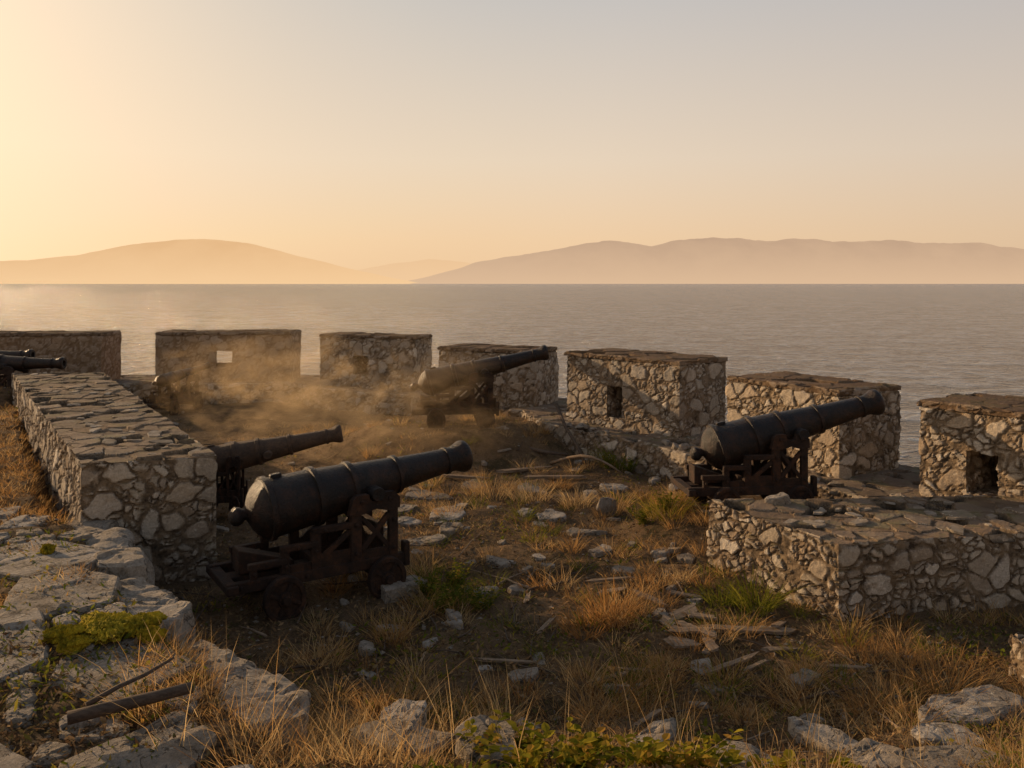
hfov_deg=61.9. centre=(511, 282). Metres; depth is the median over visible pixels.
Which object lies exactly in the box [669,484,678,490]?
stone
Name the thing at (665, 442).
stone
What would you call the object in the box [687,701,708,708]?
stone
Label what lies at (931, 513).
stone fragment
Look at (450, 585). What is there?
grass tuft
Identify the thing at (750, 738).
branch
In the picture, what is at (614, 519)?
stone
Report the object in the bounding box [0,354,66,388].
cannon
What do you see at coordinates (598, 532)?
stone
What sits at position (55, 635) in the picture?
moss patch
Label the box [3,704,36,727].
stone slab
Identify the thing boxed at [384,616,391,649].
branch
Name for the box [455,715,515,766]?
stone
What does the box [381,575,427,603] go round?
stone
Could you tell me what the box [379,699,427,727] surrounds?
stone
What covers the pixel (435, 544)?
branch
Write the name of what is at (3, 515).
stone slab
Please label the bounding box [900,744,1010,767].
stone
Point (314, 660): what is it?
branch
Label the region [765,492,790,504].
stone
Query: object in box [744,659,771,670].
plank
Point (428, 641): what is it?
stone
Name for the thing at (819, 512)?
stone fragment
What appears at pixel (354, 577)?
stone
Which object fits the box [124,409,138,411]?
stone fragment
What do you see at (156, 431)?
stone fragment
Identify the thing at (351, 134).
sky
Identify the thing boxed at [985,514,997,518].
stone fragment
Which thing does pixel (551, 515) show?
stone
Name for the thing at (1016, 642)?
stone pier
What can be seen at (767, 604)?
grass tuft
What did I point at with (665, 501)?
weed plant
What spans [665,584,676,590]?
stone
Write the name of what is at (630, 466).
weed plant
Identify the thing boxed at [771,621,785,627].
plank
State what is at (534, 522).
stone
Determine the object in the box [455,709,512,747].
weed plant
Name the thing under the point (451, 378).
cannon
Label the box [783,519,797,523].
stone fragment
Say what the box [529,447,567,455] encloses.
wooden pole
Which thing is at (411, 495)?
stone
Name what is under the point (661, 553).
stone
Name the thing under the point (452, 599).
weed plant
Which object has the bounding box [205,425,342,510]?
cannon
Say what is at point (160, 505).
stone wall
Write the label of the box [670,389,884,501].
cannon
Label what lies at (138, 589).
boulder
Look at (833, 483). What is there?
stone
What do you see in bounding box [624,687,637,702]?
stone
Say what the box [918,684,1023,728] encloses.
stone
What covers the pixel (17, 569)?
stone slab
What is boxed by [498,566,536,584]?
branch
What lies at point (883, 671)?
branch
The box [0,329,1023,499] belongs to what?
parapet wall
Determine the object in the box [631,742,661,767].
weed plant
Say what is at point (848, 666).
plank
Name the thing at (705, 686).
stone
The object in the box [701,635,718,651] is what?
plank
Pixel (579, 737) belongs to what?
weed plant
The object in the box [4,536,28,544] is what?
stone slab
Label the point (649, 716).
plank
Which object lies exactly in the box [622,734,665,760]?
weed plant
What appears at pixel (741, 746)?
stone
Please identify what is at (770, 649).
plank
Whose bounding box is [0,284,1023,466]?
sea
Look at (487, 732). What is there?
weed plant
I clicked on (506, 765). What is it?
ground cover
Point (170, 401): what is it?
cannon
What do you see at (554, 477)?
plank
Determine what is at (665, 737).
weed plant
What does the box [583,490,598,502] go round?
stone
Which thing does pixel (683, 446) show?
stone
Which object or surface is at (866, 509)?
stone fragment
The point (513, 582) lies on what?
branch
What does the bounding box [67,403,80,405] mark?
stone fragment
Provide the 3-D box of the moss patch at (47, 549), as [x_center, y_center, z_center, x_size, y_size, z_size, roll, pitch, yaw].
[-4.293,2.477,7.900,0.128,0.132,0.163,0,0,-45]
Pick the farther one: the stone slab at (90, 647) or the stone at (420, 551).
the stone at (420, 551)
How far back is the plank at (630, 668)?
7.22 m
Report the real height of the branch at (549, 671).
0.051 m
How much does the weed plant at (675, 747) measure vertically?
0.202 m
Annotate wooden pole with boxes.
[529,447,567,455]
[555,403,585,463]
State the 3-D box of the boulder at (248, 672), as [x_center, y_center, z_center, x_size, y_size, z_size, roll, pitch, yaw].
[-1.649,2.904,5.349,0.631,0.695,0.882,0,0,-45]
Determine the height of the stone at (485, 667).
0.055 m
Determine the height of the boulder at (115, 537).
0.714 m
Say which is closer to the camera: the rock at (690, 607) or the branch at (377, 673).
the branch at (377, 673)
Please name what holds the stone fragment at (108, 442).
on the stone wall at (160, 505)
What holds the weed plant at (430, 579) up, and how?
on the ground at (246, 417)
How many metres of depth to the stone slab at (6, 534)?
8.38 m
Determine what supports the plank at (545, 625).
on the ground at (246, 417)
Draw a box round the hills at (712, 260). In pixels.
[409,237,1023,283]
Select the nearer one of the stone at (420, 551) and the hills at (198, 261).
the stone at (420, 551)
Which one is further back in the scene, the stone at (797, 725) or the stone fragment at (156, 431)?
the stone fragment at (156, 431)
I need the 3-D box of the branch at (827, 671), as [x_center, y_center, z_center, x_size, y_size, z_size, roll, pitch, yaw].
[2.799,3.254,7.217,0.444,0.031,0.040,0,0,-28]
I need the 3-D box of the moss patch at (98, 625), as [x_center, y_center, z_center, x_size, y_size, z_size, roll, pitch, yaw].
[-2.938,2.480,6.164,0.408,0.135,0.602,0,0,-24]
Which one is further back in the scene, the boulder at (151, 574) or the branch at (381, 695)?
the boulder at (151, 574)
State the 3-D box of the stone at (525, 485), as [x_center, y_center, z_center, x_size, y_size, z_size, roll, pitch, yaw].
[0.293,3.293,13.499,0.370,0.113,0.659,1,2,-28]
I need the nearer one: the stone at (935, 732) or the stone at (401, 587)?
the stone at (935, 732)
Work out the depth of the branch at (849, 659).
7.37 m
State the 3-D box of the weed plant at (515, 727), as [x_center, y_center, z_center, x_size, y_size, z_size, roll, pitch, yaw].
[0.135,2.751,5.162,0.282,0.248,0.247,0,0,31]
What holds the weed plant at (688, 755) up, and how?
on the ground at (246, 417)
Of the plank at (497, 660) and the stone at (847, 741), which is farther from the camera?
the plank at (497, 660)
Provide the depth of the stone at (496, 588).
9.04 m
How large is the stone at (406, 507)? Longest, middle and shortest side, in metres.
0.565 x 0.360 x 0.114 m
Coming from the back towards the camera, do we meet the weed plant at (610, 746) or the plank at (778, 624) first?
the plank at (778, 624)
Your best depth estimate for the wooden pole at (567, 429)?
15.90 m
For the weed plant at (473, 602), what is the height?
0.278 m
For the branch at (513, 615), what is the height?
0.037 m
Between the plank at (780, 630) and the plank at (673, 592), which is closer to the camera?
the plank at (780, 630)
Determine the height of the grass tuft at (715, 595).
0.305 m
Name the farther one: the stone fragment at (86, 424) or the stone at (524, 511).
the stone at (524, 511)
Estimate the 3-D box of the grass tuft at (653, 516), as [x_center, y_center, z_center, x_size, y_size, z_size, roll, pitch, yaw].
[2.053,2.829,11.012,1.263,0.404,1.205,0,0,45]
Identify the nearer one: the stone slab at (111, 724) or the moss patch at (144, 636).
the stone slab at (111, 724)
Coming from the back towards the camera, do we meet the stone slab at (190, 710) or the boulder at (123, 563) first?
the boulder at (123, 563)
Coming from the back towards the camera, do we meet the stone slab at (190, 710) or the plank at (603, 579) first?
the plank at (603, 579)
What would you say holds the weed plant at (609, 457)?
on the ground at (246, 417)
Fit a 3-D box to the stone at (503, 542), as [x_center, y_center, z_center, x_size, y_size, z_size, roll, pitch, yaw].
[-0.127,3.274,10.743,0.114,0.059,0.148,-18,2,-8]
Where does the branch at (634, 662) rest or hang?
on the ground at (246, 417)
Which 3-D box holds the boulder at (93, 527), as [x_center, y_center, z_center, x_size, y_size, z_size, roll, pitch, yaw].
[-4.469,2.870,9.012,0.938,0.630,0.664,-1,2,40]
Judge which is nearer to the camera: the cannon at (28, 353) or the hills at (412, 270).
the cannon at (28, 353)
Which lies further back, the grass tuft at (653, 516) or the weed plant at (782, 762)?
the grass tuft at (653, 516)
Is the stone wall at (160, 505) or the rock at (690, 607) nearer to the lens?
the rock at (690, 607)
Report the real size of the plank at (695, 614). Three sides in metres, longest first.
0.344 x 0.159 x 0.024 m
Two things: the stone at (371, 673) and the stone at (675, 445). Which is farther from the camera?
the stone at (675, 445)
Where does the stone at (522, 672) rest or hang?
on the ground at (246, 417)
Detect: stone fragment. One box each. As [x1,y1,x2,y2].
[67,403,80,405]
[84,422,94,426]
[89,428,101,432]
[102,439,116,445]
[108,428,122,431]
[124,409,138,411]
[147,430,161,434]
[148,433,160,436]
[148,440,172,444]
[188,448,201,455]
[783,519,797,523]
[803,519,825,527]
[813,509,826,514]
[845,512,862,516]
[849,518,868,525]
[861,507,871,510]
[913,506,924,509]
[923,511,936,516]
[943,501,954,504]
[946,516,969,519]
[946,525,963,534]
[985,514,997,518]
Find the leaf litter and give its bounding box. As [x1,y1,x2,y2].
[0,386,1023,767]
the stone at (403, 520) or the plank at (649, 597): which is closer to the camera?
the plank at (649, 597)
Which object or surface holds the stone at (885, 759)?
on the ground at (246, 417)
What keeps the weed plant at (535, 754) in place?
on the ground at (246, 417)
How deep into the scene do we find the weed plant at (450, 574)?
9.26 m
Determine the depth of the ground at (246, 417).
8.68 m
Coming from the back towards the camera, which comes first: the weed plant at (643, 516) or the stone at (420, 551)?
the weed plant at (643, 516)
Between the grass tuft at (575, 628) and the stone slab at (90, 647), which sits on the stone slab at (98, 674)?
the stone slab at (90, 647)
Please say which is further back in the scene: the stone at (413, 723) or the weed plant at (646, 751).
the stone at (413, 723)
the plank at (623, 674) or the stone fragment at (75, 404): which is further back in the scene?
the stone fragment at (75, 404)
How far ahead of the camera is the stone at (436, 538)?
10.82 m
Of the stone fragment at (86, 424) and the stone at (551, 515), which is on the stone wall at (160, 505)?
the stone fragment at (86, 424)
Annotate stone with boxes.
[216,525,228,531]
[339,598,349,605]
[339,621,355,631]
[339,718,455,761]
[347,574,358,583]
[358,640,375,655]
[358,670,375,676]
[377,623,402,632]
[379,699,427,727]
[381,504,418,513]
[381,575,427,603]
[385,516,421,526]
[400,534,447,545]
[405,490,452,500]
[408,487,420,491]
[411,549,423,553]
[422,637,437,648]
[429,506,465,521]
[439,522,464,535]
[441,619,463,629]
[445,609,461,619]
[453,503,468,507]
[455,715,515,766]
[462,479,487,489]
[474,586,498,596]
[477,665,492,671]
[486,555,510,568]
[497,448,511,452]
[497,539,506,545]
[507,584,532,594]
[507,667,538,682]
[516,507,534,517]
[516,717,541,729]
[517,482,547,494]
[519,565,533,573]
[532,521,547,526]
[532,555,542,560]
[532,652,544,664]
[537,510,566,521]
[540,563,554,568]
[566,527,595,536]
[575,422,589,428]
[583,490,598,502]
[588,544,611,557]
[594,530,607,534]
[596,497,616,515]
[599,483,628,493]
[602,683,629,693]
[606,517,620,521]
[611,565,634,574]
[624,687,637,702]
[627,541,636,546]
[628,717,676,748]
[650,547,670,558]
[651,478,660,483]
[652,607,665,616]
[654,557,667,563]
[658,611,670,617]
[661,439,669,444]
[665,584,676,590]
[668,546,682,553]
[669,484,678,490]
[671,442,678,449]
[676,553,685,562]
[677,443,689,449]
[683,553,694,563]
[686,597,702,602]
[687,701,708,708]
[691,658,711,674]
[692,681,729,693]
[702,648,710,654]
[704,738,774,767]
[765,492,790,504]
[788,668,820,689]
[788,716,857,754]
[800,713,824,723]
[827,480,844,487]
[842,738,857,748]
[847,738,903,767]
[889,493,905,496]
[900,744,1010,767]
[910,722,984,745]
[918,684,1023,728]
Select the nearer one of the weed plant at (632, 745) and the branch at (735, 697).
the weed plant at (632, 745)
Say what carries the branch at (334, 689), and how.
on the ground at (246, 417)
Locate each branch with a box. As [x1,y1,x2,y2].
[85,657,174,706]
[172,592,222,602]
[195,597,211,621]
[240,626,266,637]
[271,665,332,674]
[305,644,343,662]
[311,683,361,697]
[369,681,391,704]
[376,647,382,692]
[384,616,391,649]
[390,633,459,652]
[419,523,461,529]
[420,538,455,545]
[457,622,477,638]
[472,570,528,588]
[486,648,554,673]
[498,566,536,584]
[500,615,510,642]
[511,600,515,628]
[527,581,572,591]
[550,454,620,472]
[550,577,595,587]
[615,652,659,672]
[643,701,715,713]
[695,731,769,747]
[722,658,738,701]
[735,637,797,654]
[774,750,824,753]
[800,687,881,701]
[823,660,858,674]
[829,650,856,664]
[866,666,964,673]
[874,710,905,731]
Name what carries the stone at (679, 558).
on the ground at (246, 417)
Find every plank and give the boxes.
[440,474,491,479]
[472,657,536,663]
[496,466,552,472]
[523,475,586,478]
[523,590,530,603]
[536,615,556,633]
[585,576,634,581]
[590,670,629,682]
[597,587,626,594]
[615,667,661,672]
[631,708,662,726]
[634,589,667,605]
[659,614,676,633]
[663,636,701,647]
[666,590,704,598]
[667,626,714,633]
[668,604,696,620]
[675,621,716,638]
[683,611,716,620]
[698,624,796,634]
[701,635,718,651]
[705,651,758,673]
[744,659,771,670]
[760,646,799,652]
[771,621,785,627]
[826,664,867,669]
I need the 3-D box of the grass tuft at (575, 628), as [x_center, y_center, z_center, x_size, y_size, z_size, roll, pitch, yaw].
[0.645,3.159,7.995,0.933,0.315,0.844,0,0,18]
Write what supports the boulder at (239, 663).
on the ground at (246, 417)
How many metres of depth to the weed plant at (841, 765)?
5.23 m
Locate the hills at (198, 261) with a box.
[0,239,417,283]
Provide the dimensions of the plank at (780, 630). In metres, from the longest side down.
0.980 x 0.109 x 0.034 m
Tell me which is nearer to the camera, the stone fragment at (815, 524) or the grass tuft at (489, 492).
the stone fragment at (815, 524)
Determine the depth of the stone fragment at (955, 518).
9.21 m
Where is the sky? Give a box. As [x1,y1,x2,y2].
[0,0,1023,269]
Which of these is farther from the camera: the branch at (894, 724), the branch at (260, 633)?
the branch at (260, 633)
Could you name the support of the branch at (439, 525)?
on the ground at (246, 417)
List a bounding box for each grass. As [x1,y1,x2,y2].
[0,386,289,728]
[70,613,1023,767]
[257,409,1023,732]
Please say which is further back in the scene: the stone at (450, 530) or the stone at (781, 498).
the stone at (450, 530)
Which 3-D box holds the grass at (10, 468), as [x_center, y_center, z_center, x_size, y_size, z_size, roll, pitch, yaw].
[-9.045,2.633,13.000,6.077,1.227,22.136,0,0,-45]
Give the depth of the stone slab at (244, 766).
4.30 m
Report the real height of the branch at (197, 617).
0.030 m
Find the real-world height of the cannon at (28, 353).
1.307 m
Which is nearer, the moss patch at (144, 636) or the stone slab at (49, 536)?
the moss patch at (144, 636)
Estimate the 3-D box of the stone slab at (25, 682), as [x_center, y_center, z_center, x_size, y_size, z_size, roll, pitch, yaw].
[-3.100,2.617,5.428,0.196,0.210,0.255,0,-1,-39]
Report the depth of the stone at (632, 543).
10.53 m
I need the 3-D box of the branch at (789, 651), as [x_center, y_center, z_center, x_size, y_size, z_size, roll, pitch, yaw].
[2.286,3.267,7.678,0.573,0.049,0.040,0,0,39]
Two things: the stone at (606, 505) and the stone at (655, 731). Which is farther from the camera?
the stone at (606, 505)
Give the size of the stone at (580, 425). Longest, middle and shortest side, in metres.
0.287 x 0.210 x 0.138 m
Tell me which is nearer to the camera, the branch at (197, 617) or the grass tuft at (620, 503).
the branch at (197, 617)
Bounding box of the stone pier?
[1008,634,1023,685]
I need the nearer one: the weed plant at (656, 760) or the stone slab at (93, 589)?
the weed plant at (656, 760)
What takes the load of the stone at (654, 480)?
on the ground at (246, 417)
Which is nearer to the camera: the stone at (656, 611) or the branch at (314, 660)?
the branch at (314, 660)
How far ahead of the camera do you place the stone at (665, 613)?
8.31 m
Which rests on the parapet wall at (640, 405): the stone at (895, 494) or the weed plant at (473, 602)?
the stone at (895, 494)
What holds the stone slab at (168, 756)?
on the ground at (246, 417)
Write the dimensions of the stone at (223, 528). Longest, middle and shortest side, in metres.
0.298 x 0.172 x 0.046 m
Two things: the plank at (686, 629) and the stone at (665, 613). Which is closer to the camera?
the plank at (686, 629)
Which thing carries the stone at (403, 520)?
on the ground at (246, 417)
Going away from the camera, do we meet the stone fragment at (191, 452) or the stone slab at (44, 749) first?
the stone slab at (44, 749)
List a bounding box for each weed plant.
[414,566,441,596]
[426,582,465,613]
[438,557,473,585]
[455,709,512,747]
[461,720,500,767]
[464,580,505,611]
[483,729,527,749]
[500,737,544,767]
[506,720,547,754]
[511,722,554,767]
[552,731,621,767]
[553,737,606,767]
[566,717,613,750]
[595,737,616,763]
[599,452,616,467]
[601,734,667,766]
[621,456,637,471]
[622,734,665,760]
[626,504,654,524]
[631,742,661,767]
[642,739,688,762]
[654,489,682,510]
[655,733,680,767]
[673,741,719,767]
[694,729,747,767]
[746,754,773,767]
[768,749,806,767]
[828,756,861,767]
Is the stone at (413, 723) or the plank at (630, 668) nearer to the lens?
the stone at (413, 723)
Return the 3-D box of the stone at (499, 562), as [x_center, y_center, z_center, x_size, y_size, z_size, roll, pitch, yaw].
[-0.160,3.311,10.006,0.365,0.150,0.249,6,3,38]
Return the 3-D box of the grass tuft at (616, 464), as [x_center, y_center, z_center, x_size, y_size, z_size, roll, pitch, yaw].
[1.839,2.993,15.036,1.736,0.563,1.687,0,0,0]
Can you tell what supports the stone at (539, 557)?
on the ground at (246, 417)
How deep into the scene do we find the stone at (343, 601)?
8.78 m
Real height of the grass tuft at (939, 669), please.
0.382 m
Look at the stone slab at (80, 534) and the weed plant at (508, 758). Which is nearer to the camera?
the weed plant at (508, 758)
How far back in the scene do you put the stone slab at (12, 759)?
4.50 m
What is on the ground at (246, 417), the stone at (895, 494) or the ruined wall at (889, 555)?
the ruined wall at (889, 555)
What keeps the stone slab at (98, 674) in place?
on the ground at (246, 417)
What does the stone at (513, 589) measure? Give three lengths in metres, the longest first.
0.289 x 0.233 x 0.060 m
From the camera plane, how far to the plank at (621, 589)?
8.95 m
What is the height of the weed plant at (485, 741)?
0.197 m
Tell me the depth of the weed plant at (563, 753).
4.69 m
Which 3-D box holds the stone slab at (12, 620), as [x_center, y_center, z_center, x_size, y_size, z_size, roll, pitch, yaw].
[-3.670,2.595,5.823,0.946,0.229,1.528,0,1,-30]
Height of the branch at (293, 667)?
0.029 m
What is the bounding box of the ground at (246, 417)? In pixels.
[0,387,1023,767]
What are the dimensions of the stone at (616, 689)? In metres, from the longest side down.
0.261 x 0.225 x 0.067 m
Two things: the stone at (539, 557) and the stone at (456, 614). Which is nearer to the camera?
the stone at (456, 614)
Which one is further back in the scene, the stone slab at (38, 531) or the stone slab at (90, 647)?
the stone slab at (38, 531)
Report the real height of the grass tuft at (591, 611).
0.436 m
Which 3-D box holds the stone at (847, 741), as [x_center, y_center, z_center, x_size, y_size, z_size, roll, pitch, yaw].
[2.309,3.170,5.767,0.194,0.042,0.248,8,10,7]
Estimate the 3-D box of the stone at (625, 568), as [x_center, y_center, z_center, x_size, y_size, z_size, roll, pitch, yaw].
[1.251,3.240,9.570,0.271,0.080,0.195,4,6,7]
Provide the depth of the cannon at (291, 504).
8.82 m
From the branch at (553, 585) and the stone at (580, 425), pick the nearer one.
the branch at (553, 585)
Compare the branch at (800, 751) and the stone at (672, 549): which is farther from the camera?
the stone at (672, 549)
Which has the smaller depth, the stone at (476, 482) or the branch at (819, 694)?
the branch at (819, 694)
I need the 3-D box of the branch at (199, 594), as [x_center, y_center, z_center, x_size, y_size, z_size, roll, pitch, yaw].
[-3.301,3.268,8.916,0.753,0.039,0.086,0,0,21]
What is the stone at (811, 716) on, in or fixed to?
on the ground at (246, 417)
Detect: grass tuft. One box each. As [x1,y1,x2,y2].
[408,560,492,598]
[426,580,505,613]
[467,472,519,500]
[497,475,569,503]
[539,594,625,641]
[543,484,607,508]
[566,577,658,627]
[574,437,644,471]
[586,484,651,512]
[617,484,705,521]
[684,577,754,606]
[713,561,812,616]
[871,632,1023,696]
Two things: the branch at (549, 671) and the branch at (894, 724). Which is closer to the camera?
the branch at (894, 724)
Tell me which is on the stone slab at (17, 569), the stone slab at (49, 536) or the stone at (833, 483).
the stone slab at (49, 536)
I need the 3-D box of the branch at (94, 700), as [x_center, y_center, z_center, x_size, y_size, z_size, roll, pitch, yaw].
[-2.256,2.369,5.070,0.056,0.095,0.559,0,0,35]
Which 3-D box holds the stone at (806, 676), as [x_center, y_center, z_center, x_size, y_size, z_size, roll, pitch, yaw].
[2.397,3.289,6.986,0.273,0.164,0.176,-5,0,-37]
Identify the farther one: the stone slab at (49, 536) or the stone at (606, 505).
the stone at (606, 505)
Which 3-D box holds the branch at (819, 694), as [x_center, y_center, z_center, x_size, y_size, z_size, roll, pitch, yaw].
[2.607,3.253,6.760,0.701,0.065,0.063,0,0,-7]
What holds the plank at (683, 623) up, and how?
on the ground at (246, 417)
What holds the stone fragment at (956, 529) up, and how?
on the ruined wall at (889, 555)
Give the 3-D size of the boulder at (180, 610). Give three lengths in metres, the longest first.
0.808 x 0.697 x 0.601 m
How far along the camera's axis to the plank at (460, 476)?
14.17 m
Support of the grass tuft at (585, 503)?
on the ground at (246, 417)
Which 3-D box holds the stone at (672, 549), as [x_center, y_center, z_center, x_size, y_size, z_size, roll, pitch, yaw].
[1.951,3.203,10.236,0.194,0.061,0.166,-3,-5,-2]
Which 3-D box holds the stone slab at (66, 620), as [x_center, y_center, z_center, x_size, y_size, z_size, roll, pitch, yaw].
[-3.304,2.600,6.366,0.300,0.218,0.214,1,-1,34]
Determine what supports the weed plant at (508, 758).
on the ground at (246, 417)
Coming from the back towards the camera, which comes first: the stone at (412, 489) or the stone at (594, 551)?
the stone at (412, 489)
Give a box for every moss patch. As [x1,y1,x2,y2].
[40,543,56,554]
[41,623,85,644]
[56,635,94,654]
[78,610,133,644]
[125,611,167,637]
[136,625,167,643]
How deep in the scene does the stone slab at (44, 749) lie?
4.61 m
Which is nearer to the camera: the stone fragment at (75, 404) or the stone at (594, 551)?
the stone at (594, 551)
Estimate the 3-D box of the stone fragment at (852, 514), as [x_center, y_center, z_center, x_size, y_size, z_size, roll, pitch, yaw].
[3.761,2.556,9.396,0.132,0.024,0.206,5,-3,-8]
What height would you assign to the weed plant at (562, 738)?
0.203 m
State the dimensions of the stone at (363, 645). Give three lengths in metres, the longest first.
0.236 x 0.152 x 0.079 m
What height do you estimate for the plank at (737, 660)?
0.024 m
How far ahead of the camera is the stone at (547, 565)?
9.84 m
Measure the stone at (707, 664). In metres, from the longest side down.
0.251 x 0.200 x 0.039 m
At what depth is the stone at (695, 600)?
8.73 m
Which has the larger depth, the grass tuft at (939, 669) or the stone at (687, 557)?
the stone at (687, 557)
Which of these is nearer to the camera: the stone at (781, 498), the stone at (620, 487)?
the stone at (781, 498)
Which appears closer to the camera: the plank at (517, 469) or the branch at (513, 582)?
the branch at (513, 582)
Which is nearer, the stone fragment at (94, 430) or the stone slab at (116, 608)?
the stone slab at (116, 608)
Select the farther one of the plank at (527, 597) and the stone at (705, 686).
the plank at (527, 597)
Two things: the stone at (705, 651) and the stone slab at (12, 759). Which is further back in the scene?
the stone at (705, 651)
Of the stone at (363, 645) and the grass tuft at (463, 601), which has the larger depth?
the grass tuft at (463, 601)
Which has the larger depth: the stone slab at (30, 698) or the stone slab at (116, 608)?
the stone slab at (116, 608)
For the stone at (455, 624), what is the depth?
8.10 m
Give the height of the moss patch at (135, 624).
0.138 m
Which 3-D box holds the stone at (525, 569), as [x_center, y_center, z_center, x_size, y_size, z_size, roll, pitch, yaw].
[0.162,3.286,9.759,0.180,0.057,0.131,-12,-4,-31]
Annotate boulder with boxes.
[65,519,120,534]
[85,527,135,549]
[93,547,147,579]
[117,576,177,604]
[126,595,195,650]
[145,555,154,585]
[180,639,256,676]
[206,665,310,757]
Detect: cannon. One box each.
[0,349,35,384]
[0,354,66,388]
[143,362,210,414]
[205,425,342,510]
[206,440,472,620]
[410,345,548,427]
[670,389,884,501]
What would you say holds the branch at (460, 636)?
on the ground at (246, 417)
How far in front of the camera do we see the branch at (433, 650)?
7.61 m
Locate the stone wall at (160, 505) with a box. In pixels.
[11,371,217,583]
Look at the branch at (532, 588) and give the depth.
9.23 m
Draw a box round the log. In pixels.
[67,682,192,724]
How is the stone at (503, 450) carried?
on the ground at (246, 417)
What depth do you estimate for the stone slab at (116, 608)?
6.59 m
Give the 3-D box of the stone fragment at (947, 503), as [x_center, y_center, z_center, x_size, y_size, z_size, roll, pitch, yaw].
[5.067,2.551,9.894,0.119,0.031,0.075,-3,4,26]
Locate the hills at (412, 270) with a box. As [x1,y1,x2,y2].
[358,259,470,280]
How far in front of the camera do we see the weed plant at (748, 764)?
5.14 m
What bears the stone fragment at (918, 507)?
on the ruined wall at (889, 555)
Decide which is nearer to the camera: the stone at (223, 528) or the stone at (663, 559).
the stone at (663, 559)
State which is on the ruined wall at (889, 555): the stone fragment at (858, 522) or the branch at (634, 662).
the stone fragment at (858, 522)
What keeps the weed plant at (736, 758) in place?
on the ground at (246, 417)
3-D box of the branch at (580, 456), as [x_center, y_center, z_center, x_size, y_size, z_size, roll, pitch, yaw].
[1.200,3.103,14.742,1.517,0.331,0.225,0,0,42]
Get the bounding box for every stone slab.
[0,506,22,523]
[0,514,50,529]
[0,532,10,543]
[0,536,109,581]
[0,607,48,682]
[0,743,36,767]
[2,566,120,621]
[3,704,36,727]
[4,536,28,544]
[5,688,37,709]
[7,672,41,692]
[16,528,44,536]
[31,741,71,766]
[34,534,55,539]
[47,637,197,702]
[51,612,80,625]
[57,529,90,541]
[58,710,216,767]
[59,703,129,742]
[78,643,94,652]
[89,602,125,612]
[162,683,204,715]
[228,764,253,767]
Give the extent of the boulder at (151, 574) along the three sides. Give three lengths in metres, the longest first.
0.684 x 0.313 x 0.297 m
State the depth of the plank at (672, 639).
7.64 m
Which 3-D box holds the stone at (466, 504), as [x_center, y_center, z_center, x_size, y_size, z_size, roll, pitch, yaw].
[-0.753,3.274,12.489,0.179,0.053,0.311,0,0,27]
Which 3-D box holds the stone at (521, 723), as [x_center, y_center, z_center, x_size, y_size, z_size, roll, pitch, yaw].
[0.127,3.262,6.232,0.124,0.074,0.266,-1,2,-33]
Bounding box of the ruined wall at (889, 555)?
[706,495,1023,620]
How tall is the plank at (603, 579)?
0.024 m
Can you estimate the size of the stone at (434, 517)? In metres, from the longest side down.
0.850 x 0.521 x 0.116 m
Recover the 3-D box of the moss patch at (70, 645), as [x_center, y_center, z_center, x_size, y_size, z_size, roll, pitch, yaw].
[-2.993,2.484,5.852,0.239,0.142,0.126,0,0,-34]
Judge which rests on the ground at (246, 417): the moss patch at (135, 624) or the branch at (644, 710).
the branch at (644, 710)
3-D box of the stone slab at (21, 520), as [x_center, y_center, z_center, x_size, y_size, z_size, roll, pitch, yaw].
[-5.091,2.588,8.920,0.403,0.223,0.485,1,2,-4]
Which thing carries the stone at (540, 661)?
on the ground at (246, 417)
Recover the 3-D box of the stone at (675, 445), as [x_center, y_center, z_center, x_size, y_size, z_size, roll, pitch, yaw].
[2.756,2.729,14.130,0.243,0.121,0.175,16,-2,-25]
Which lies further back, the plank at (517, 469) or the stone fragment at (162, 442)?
the plank at (517, 469)
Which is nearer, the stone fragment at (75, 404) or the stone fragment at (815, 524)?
the stone fragment at (815, 524)
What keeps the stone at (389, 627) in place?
on the ground at (246, 417)
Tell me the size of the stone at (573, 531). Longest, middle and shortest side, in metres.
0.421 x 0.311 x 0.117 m
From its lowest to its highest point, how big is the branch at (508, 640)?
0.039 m
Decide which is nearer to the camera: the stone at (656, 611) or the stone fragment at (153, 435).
the stone at (656, 611)
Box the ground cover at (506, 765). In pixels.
[0,391,1023,767]
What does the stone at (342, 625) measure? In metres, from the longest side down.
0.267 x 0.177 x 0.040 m
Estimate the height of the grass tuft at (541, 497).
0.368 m

